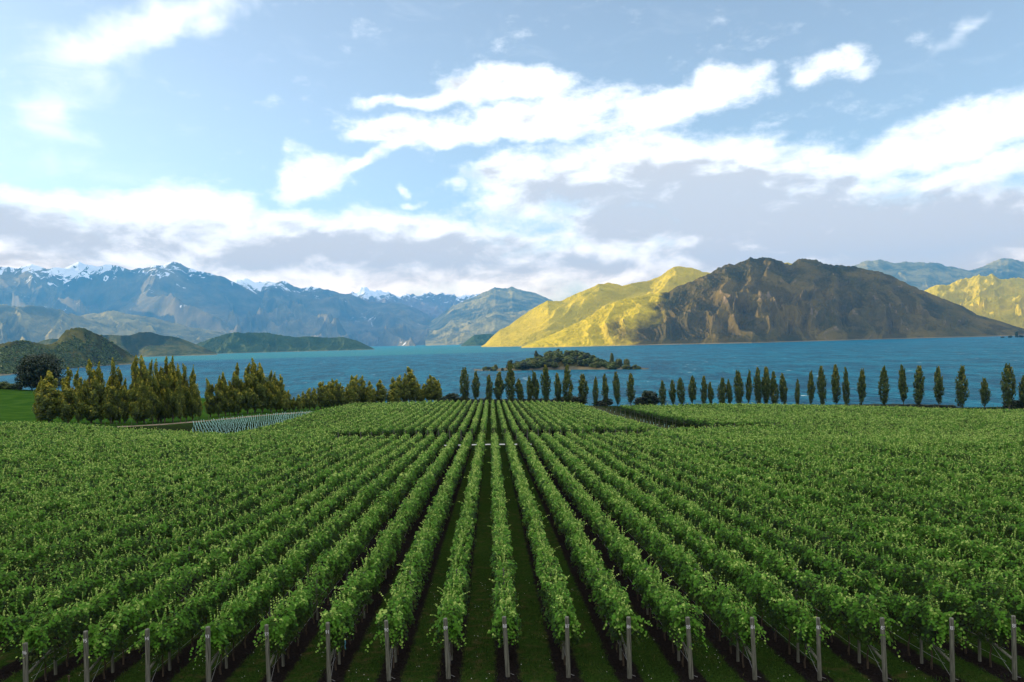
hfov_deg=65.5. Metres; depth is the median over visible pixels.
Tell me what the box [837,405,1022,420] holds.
vine row
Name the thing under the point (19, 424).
vine row
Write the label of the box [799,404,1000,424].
vine row
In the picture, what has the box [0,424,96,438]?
vine row
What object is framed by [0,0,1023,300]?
sky
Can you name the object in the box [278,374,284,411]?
poplar tree
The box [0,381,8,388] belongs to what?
bush
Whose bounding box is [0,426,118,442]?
vine row
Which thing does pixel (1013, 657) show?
end post
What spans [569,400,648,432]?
vine row
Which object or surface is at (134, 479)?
vine row
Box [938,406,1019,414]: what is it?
vine row
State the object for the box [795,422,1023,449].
vine row
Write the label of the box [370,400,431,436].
vine row
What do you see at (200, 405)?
poplar tree
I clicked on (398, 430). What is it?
vine row
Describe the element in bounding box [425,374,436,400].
poplar tree
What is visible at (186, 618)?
vine row
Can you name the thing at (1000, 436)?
vine row
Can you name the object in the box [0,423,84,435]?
vine row
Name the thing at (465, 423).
vine row
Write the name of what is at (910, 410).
vine row
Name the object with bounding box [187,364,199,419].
poplar tree
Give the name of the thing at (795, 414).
vine row
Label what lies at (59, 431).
vine row
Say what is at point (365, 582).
vine row
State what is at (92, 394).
poplar tree
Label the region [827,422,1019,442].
vine row
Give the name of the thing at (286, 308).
mountain range
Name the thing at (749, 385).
poplar tree
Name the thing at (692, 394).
poplar tree
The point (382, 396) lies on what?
poplar tree
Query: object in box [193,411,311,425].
vine guards
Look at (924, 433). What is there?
vine row
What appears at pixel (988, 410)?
vine row
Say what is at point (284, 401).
poplar tree
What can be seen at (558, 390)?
poplar tree
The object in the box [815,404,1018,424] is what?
vine row
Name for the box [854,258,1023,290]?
mountain range
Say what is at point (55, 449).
vine row
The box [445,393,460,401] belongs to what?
bush
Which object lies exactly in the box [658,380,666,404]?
poplar tree
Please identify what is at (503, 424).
vine row
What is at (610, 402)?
bush
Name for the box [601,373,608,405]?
poplar tree
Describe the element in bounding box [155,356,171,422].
poplar tree
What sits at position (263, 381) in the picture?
poplar tree
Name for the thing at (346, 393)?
poplar tree
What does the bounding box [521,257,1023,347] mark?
mountain
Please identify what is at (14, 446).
vine row
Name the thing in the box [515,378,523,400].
poplar tree
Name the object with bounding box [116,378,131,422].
poplar tree
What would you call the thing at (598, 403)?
bush
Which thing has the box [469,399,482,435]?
vine row
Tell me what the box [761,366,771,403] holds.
poplar tree
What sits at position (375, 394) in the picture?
poplar tree
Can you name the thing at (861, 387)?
poplar tree
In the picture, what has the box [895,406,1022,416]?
vine row
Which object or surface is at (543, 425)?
vine row
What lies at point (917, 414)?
vine row
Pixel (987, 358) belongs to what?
lake
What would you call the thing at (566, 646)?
end post
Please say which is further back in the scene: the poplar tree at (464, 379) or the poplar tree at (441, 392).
the poplar tree at (441, 392)
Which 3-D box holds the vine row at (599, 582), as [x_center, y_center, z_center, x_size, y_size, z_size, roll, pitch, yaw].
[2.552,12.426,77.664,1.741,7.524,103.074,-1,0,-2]
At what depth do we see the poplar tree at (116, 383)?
223.20 m
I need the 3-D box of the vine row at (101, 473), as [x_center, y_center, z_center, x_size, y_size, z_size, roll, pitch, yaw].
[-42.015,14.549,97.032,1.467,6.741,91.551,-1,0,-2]
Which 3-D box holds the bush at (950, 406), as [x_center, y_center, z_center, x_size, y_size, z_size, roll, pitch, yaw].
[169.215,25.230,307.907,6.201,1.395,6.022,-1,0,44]
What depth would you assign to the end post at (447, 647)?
26.73 m
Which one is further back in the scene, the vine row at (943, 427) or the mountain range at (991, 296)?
the mountain range at (991, 296)
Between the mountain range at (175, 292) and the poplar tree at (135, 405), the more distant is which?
the mountain range at (175, 292)
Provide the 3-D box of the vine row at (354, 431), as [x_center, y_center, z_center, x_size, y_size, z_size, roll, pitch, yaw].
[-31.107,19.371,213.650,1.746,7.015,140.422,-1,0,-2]
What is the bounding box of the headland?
[461,334,493,345]
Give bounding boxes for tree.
[12,352,66,389]
[31,376,42,422]
[34,370,59,422]
[54,367,74,422]
[71,367,87,422]
[79,359,101,423]
[85,381,95,420]
[89,361,105,423]
[102,376,116,423]
[105,357,121,422]
[112,366,122,422]
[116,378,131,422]
[126,355,140,418]
[129,387,145,423]
[135,354,147,422]
[142,359,162,423]
[153,358,163,422]
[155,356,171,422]
[164,355,176,421]
[172,363,185,421]
[182,363,190,420]
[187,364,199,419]
[196,390,203,418]
[203,378,216,416]
[212,375,227,416]
[221,372,230,415]
[228,380,234,414]
[229,362,246,414]
[241,362,254,413]
[250,358,268,412]
[257,362,269,411]
[264,370,278,411]
[271,372,281,411]
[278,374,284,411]
[280,390,288,411]
[286,390,291,410]
[290,396,295,409]
[295,394,303,410]
[300,391,305,409]
[304,388,313,409]
[310,387,317,409]
[316,382,325,408]
[322,381,329,407]
[326,381,334,407]
[330,378,337,406]
[335,379,341,405]
[337,382,347,405]
[344,384,348,404]
[346,375,358,403]
[354,375,363,402]
[359,375,366,403]
[364,381,374,402]
[372,388,377,402]
[375,379,388,402]
[386,391,395,402]
[388,377,400,401]
[397,375,403,401]
[400,373,410,401]
[406,366,419,401]
[416,381,422,401]
[420,383,426,400]
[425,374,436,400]
[432,377,440,401]
[437,379,442,397]
[459,366,469,401]
[471,370,479,399]
[485,375,492,401]
[493,372,504,400]
[504,361,515,401]
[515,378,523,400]
[519,362,526,368]
[526,375,532,402]
[530,360,538,367]
[530,370,539,399]
[539,364,550,401]
[554,373,561,401]
[562,364,573,402]
[577,374,588,403]
[592,361,601,367]
[592,376,599,405]
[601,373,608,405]
[609,353,613,362]
[612,372,620,405]
[615,358,621,366]
[623,359,629,364]
[626,373,635,405]
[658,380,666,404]
[668,379,676,403]
[677,377,685,403]
[688,375,696,403]
[700,375,707,403]
[707,382,714,402]
[717,377,727,403]
[726,380,732,403]
[734,370,744,403]
[745,370,752,403]
[753,367,761,403]
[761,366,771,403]
[769,371,779,403]
[779,373,787,403]
[794,378,799,404]
[806,370,815,403]
[816,365,826,404]
[831,364,840,404]
[841,366,850,405]
[856,368,866,404]
[877,365,890,404]
[898,364,909,405]
[912,365,924,404]
[933,366,945,407]
[954,365,970,407]
[978,377,991,407]
[999,363,1016,407]
[1017,375,1023,407]
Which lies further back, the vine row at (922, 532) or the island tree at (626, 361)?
the island tree at (626, 361)
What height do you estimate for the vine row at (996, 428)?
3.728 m
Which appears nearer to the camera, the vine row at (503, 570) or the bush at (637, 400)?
the vine row at (503, 570)
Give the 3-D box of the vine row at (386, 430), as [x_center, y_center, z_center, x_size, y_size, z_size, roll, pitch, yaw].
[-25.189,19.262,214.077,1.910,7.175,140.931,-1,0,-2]
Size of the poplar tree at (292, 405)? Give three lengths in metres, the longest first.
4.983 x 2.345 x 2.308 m
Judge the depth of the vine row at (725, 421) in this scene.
194.22 m
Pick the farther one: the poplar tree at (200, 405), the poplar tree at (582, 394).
the poplar tree at (582, 394)
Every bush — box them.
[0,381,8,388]
[7,383,21,389]
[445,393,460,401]
[570,396,587,403]
[592,400,606,405]
[601,398,613,405]
[633,397,648,405]
[639,390,659,404]
[945,405,957,407]
[1002,400,1016,407]
[1013,400,1022,407]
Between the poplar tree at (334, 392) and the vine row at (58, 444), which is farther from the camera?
the poplar tree at (334, 392)
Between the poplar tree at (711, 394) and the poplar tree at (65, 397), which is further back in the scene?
the poplar tree at (711, 394)
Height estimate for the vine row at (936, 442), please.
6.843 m
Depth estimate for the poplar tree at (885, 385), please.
305.39 m
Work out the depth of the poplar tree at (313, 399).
267.25 m
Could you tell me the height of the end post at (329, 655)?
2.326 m
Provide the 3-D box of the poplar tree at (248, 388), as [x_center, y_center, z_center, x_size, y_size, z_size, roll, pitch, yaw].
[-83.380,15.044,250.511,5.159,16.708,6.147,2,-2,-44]
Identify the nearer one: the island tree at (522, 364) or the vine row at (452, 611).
the vine row at (452, 611)
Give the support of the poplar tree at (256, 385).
on the ground at (16, 405)
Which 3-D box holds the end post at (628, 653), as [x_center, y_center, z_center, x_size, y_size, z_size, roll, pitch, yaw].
[3.900,10.288,27.222,0.282,2.343,1.937,-1,0,-2]
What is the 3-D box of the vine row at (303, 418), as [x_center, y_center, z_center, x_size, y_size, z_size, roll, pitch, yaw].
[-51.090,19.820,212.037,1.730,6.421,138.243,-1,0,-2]
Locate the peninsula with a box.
[197,332,374,353]
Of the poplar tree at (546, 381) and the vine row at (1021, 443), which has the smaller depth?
the vine row at (1021, 443)
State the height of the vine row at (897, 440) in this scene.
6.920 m
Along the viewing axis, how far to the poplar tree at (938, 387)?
305.72 m
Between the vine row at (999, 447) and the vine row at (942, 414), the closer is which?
the vine row at (999, 447)
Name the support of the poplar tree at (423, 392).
on the ground at (16, 405)
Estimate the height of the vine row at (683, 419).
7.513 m
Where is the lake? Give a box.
[0,336,1023,406]
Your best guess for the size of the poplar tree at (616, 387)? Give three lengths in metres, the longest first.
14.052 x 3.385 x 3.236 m
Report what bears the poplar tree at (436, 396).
on the ground at (16, 405)
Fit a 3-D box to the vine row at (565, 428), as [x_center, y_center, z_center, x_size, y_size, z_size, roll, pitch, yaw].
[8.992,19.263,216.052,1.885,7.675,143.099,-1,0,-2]
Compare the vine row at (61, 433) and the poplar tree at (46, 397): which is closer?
the vine row at (61, 433)
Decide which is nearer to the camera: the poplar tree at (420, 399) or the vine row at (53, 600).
the vine row at (53, 600)
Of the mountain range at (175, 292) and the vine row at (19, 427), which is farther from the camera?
the mountain range at (175, 292)
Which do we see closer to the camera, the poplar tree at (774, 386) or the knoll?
the poplar tree at (774, 386)
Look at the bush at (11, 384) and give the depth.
395.82 m
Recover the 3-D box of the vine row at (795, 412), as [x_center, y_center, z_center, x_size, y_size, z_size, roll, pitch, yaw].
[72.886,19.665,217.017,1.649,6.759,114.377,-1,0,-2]
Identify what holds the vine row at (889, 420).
on the ground at (16, 405)
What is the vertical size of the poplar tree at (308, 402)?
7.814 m
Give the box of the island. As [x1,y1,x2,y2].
[474,356,648,370]
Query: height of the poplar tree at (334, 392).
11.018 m
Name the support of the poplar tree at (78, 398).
on the ground at (16, 405)
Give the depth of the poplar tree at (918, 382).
305.17 m
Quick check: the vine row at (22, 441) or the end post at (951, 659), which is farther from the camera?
the vine row at (22, 441)
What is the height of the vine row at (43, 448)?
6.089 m
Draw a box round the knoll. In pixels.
[0,327,144,375]
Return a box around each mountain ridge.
[0,304,115,343]
[81,310,228,343]
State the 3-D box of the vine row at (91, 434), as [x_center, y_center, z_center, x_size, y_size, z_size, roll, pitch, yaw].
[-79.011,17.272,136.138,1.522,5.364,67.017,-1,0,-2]
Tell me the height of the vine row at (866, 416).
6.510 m
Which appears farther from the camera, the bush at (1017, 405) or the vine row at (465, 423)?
the bush at (1017, 405)
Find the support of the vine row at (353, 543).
on the ground at (16, 405)
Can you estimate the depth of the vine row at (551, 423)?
180.51 m
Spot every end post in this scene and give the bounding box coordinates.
[22,642,56,681]
[83,630,113,681]
[145,628,170,681]
[205,626,227,681]
[265,624,284,681]
[326,622,340,681]
[384,620,396,680]
[443,618,454,678]
[502,616,513,676]
[562,616,571,677]
[619,616,633,678]
[677,617,696,679]
[736,617,760,679]
[796,617,825,680]
[857,617,889,681]
[919,617,957,681]
[977,615,1020,679]
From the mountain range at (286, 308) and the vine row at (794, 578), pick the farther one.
the mountain range at (286, 308)
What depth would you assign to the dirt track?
228.98 m
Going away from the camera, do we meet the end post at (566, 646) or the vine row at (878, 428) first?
the end post at (566, 646)
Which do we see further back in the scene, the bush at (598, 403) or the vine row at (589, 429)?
the bush at (598, 403)
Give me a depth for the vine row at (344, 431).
176.94 m
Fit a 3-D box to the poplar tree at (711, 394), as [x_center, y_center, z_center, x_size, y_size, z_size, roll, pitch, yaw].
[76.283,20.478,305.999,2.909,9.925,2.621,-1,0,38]
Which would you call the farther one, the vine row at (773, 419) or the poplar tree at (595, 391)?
the poplar tree at (595, 391)
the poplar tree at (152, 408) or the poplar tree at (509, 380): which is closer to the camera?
the poplar tree at (152, 408)
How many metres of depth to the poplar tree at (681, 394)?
305.51 m
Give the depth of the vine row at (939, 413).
206.88 m
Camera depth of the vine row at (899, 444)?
94.30 m
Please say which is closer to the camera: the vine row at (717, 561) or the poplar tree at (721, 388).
the vine row at (717, 561)
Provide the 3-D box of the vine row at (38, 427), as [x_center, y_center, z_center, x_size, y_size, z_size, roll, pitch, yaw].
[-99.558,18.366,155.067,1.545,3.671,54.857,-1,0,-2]
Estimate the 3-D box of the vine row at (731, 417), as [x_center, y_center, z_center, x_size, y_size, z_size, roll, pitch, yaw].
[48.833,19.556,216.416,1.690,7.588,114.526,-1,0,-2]
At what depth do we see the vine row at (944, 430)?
143.98 m
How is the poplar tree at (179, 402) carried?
on the ground at (16, 405)
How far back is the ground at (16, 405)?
30.63 m
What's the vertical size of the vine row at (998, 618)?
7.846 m
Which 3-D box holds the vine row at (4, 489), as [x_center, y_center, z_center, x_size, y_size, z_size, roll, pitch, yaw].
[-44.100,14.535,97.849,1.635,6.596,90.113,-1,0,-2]
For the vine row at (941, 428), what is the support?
on the ground at (16, 405)
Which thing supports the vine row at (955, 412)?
on the ground at (16, 405)
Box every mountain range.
[0,262,262,332]
[217,279,434,345]
[349,287,479,317]
[425,286,551,345]
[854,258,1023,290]
[925,274,1023,327]
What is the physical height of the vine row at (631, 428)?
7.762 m
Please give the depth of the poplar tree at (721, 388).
305.44 m
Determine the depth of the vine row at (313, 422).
186.51 m
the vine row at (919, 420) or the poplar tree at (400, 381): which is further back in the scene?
the poplar tree at (400, 381)
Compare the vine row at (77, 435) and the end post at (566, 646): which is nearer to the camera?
the end post at (566, 646)
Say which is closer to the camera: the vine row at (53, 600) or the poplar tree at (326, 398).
the vine row at (53, 600)
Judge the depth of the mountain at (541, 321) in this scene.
6434.72 m
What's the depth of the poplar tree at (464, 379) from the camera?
302.31 m
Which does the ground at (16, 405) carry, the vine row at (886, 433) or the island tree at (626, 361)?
the vine row at (886, 433)
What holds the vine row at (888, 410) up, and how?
on the ground at (16, 405)
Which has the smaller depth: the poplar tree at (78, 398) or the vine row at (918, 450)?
the vine row at (918, 450)
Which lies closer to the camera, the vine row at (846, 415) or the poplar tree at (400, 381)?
the vine row at (846, 415)
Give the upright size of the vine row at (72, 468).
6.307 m
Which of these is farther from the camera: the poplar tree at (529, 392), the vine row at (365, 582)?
the poplar tree at (529, 392)
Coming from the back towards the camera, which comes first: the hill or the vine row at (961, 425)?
the hill
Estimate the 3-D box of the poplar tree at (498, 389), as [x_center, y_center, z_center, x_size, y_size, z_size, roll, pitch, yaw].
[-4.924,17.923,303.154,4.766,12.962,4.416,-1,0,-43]
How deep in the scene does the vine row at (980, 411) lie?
221.84 m
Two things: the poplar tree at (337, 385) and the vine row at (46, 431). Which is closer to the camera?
the vine row at (46, 431)
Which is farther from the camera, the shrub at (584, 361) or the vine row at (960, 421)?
the shrub at (584, 361)
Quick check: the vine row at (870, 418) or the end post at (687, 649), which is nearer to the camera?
the end post at (687, 649)
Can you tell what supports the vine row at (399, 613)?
on the ground at (16, 405)
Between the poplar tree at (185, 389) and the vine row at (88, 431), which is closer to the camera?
the vine row at (88, 431)
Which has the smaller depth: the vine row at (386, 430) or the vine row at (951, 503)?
the vine row at (951, 503)
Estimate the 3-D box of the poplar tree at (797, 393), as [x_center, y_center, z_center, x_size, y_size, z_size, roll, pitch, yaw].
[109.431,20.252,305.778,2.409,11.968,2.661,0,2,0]
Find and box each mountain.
[481,262,791,346]
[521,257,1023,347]
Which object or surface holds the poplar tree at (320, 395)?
on the ground at (16, 405)
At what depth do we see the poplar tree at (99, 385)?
222.75 m
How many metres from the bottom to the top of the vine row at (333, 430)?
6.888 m
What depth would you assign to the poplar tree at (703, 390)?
305.63 m
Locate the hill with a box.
[37,332,217,356]
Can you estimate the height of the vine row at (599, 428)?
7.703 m
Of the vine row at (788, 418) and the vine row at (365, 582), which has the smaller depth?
the vine row at (365, 582)
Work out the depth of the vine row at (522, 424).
180.71 m
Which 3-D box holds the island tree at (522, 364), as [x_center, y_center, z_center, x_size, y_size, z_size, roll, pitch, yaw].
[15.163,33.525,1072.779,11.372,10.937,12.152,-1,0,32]
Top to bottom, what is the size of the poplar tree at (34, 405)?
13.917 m
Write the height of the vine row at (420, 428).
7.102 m
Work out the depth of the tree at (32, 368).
389.04 m
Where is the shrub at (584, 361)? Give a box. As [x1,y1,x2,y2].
[581,359,588,364]
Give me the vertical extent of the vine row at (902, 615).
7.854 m
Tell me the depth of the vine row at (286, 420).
186.83 m
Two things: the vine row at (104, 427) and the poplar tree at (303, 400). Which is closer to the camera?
the vine row at (104, 427)
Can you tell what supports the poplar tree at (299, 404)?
on the ground at (16, 405)
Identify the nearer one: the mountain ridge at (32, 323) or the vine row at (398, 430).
the vine row at (398, 430)
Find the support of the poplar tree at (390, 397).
on the ground at (16, 405)
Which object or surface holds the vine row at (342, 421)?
on the ground at (16, 405)
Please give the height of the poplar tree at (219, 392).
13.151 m
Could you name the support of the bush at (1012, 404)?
on the ground at (16, 405)
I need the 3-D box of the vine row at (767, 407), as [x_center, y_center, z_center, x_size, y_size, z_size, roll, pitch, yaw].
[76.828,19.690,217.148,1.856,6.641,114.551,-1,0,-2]
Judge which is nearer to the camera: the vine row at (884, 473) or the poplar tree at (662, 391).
the vine row at (884, 473)
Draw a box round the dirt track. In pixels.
[94,403,490,426]
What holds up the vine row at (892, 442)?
on the ground at (16, 405)
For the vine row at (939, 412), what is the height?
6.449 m
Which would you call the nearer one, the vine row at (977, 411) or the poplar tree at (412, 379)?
the vine row at (977, 411)
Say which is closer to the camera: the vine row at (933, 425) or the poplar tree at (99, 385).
the vine row at (933, 425)
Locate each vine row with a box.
[0,421,42,426]
[0,421,61,430]
[0,422,49,428]
[0,422,66,431]
[0,423,55,428]
[0,423,81,434]
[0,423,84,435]
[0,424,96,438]
[0,424,104,440]
[0,425,109,441]
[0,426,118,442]
[0,426,123,443]
[0,427,135,445]
[0,427,157,448]
[0,428,164,450]
[0,429,169,453]
[0,429,185,457]
[0,429,191,461]
[0,429,200,462]
[0,430,177,453]
[0,430,326,549]
[0,431,206,466]
[0,431,209,469]
[0,431,217,473]
[0,431,223,482]
[0,431,249,492]
[0,431,282,504]
[0,431,316,532]
[0,431,330,554]
[0,432,238,486]
[0,432,260,496]
[0,432,270,502]
[0,432,295,515]
[0,432,305,526]
[0,432,372,619]
[0,433,226,481]
[0,433,337,570]
[0,434,346,586]
[0,434,384,652]
[0,435,358,602]
[1,422,73,432]
[1,423,93,437]
[3,426,130,443]
[5,428,141,445]
[6,428,150,447]
[16,433,397,680]
[75,432,409,678]
[126,432,422,676]
[189,432,434,674]
[229,402,356,433]
[238,402,361,434]
[250,402,368,433]
[253,430,448,671]
[260,403,371,434]
[270,402,380,435]
[282,402,385,433]
[295,401,391,434]
[303,401,397,433]
[314,401,401,433]
[315,431,460,669]
[326,401,408,434]
[335,400,414,436]
[347,401,419,436]
[359,400,425,437]
[365,431,472,667]
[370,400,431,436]
[381,400,436,436]
[392,400,442,435]
[403,400,448,435]
[414,400,454,435]
[425,400,460,436]
[426,431,485,665]
[435,400,465,436]
[447,399,471,436]
[458,400,477,434]
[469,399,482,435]
[480,400,488,434]
[487,430,521,647]
[490,400,497,433]
[496,400,507,435]
[502,400,518,434]
[503,429,584,664]
[507,400,529,434]
[513,400,541,434]
[516,431,652,665]
[518,400,551,433]
[524,401,562,433]
[528,430,707,666]
[530,401,573,432]
[535,400,584,434]
[540,430,768,667]
[541,400,594,434]
[547,400,606,434]
[552,400,617,433]
[553,429,834,667]
[558,401,627,434]
[564,402,639,433]
[565,431,901,668]
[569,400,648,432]
[575,402,659,430]
[579,431,972,669]
[591,431,1023,666]
[604,432,1023,627]
[615,430,1023,603]
[619,405,715,426]
[624,404,724,426]
[628,431,1023,584]
[631,405,734,426]
[638,404,745,426]
[641,430,1023,566]
[644,405,753,425]
[646,429,1023,552]
[649,404,763,425]
[652,427,1023,537]
[655,404,773,423]
[658,427,1023,522]
[661,404,785,424]
[667,403,794,424]
[669,425,1023,519]
[672,404,804,423]
[679,403,812,423]
[679,426,1023,506]
[685,403,824,423]
[687,426,1023,497]
[692,404,831,423]
[696,403,844,424]
[699,425,1023,490]
[703,403,852,424]
[707,403,864,424]
[707,424,1023,490]
[714,403,871,425]
[716,424,1023,476]
[719,402,880,426]
[724,402,893,426]
[725,424,1023,479]
[731,403,901,425]
[735,424,1023,470]
[738,403,911,425]
[744,423,1021,465]
[746,403,922,424]
[750,402,928,424]
[754,424,1023,460]
[760,403,941,424]
[761,403,951,425]
[761,423,1021,456]
[768,404,956,423]
[771,423,1023,456]
[776,403,971,424]
[779,422,1022,454]
[780,403,980,424]
[788,404,989,424]
[789,421,1023,451]
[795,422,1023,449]
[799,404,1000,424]
[802,403,1006,424]
[805,421,1023,446]
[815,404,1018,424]
[815,421,1021,443]
[823,404,1023,421]
[826,405,1021,423]
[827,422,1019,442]
[831,404,1023,421]
[835,421,1023,441]
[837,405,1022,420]
[845,420,1020,440]
[851,405,1023,419]
[853,405,1022,418]
[858,404,1016,417]
[858,423,1023,439]
[865,423,1021,438]
[873,405,1020,417]
[875,423,1023,437]
[884,405,1023,417]
[885,423,1022,436]
[886,406,1022,417]
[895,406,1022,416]
[895,423,1012,434]
[896,405,1023,416]
[904,424,1021,435]
[910,405,1021,415]
[910,406,1023,415]
[915,424,1023,435]
[922,406,1022,414]
[926,407,1022,414]
[926,423,1023,434]
[935,424,1023,433]
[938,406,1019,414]
[943,407,1023,413]
[943,423,1023,432]
[954,424,1022,430]
[973,421,1022,428]
[985,422,1023,428]
[992,423,1022,427]
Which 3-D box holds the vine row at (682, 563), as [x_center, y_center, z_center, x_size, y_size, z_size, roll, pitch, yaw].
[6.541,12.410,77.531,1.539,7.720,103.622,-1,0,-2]
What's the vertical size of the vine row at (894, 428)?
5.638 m
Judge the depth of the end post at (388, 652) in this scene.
26.69 m
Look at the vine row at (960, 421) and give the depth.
192.87 m
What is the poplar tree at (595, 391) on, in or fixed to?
on the ground at (16, 405)
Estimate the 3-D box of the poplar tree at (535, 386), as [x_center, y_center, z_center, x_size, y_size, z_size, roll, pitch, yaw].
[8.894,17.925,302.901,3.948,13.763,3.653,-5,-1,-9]
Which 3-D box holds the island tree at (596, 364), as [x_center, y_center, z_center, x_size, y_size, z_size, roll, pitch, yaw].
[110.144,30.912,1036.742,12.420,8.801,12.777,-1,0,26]
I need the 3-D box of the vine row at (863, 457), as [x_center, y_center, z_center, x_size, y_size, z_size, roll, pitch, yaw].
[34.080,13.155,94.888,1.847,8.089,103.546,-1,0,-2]
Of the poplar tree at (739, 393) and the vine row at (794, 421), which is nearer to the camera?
the vine row at (794, 421)
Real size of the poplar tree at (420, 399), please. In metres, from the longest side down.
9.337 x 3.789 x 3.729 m
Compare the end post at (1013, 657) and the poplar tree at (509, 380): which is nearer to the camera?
the end post at (1013, 657)
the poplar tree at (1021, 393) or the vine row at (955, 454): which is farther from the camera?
the poplar tree at (1021, 393)
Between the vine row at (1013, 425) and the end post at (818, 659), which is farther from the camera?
the vine row at (1013, 425)
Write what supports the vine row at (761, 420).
on the ground at (16, 405)
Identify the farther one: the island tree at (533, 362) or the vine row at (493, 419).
the island tree at (533, 362)
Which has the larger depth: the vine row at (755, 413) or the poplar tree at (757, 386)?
the poplar tree at (757, 386)
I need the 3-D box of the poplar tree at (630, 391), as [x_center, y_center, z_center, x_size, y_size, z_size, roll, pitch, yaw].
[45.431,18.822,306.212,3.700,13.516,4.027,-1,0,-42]
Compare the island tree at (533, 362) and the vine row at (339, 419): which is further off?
the island tree at (533, 362)
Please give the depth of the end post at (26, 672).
26.38 m
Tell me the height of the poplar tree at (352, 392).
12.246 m
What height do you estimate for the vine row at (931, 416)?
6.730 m
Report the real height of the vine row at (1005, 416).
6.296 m
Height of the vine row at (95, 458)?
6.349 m
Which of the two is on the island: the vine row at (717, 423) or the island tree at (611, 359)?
the island tree at (611, 359)
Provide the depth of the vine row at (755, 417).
193.92 m
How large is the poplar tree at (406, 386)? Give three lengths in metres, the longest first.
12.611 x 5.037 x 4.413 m
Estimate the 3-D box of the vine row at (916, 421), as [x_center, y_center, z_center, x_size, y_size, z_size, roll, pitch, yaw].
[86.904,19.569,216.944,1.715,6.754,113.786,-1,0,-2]
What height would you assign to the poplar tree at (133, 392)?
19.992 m
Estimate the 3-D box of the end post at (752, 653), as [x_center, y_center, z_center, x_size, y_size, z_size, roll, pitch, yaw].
[7.893,10.146,26.755,0.320,2.356,1.933,-1,0,-2]
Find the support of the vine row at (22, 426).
on the ground at (16, 405)
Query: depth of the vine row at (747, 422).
189.98 m
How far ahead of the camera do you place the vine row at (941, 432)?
134.31 m
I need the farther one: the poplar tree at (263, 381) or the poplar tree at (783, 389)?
the poplar tree at (783, 389)
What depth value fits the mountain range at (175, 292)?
21278.43 m
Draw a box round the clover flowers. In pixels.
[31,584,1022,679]
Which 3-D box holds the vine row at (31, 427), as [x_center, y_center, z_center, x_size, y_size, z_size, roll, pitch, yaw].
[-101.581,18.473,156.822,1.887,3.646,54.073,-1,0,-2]
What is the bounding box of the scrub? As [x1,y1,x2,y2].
[0,334,144,373]
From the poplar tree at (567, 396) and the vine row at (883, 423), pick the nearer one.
the vine row at (883, 423)
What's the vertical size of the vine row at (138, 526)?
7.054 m
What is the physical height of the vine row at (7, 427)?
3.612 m
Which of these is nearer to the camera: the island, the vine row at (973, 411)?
the vine row at (973, 411)
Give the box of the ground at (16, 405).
[0,389,1023,681]
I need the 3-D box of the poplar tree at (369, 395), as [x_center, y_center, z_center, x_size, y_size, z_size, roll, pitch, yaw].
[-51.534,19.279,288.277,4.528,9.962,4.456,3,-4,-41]
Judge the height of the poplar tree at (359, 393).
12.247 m
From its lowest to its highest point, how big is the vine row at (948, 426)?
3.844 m
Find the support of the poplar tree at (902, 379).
on the ground at (16, 405)
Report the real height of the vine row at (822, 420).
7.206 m
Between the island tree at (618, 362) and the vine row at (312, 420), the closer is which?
the vine row at (312, 420)
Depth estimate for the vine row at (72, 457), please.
98.33 m
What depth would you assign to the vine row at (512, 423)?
176.32 m
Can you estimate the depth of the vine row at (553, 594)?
34.59 m
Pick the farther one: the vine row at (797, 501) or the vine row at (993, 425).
the vine row at (993, 425)
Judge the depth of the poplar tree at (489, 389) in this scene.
302.23 m
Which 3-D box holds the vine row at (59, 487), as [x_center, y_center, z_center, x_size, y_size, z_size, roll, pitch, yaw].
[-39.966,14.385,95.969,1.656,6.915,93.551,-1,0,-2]
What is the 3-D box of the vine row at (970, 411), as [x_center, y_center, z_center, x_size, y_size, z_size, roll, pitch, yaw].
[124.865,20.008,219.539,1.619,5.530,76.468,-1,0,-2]
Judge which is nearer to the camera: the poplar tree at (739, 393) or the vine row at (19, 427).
the vine row at (19, 427)
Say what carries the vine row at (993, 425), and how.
on the ground at (16, 405)
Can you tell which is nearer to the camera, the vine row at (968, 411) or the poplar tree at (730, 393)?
the vine row at (968, 411)
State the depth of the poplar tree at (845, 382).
305.75 m
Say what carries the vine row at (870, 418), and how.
on the ground at (16, 405)
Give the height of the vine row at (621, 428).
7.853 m
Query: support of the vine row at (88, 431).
on the ground at (16, 405)
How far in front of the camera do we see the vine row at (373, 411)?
182.72 m
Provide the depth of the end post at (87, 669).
26.42 m
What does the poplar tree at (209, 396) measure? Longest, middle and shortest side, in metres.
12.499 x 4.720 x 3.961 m
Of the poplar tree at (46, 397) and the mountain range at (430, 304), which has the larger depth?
the mountain range at (430, 304)
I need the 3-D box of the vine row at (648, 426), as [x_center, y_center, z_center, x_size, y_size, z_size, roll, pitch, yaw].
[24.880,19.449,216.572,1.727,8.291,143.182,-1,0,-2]
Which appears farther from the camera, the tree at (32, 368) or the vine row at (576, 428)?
the tree at (32, 368)

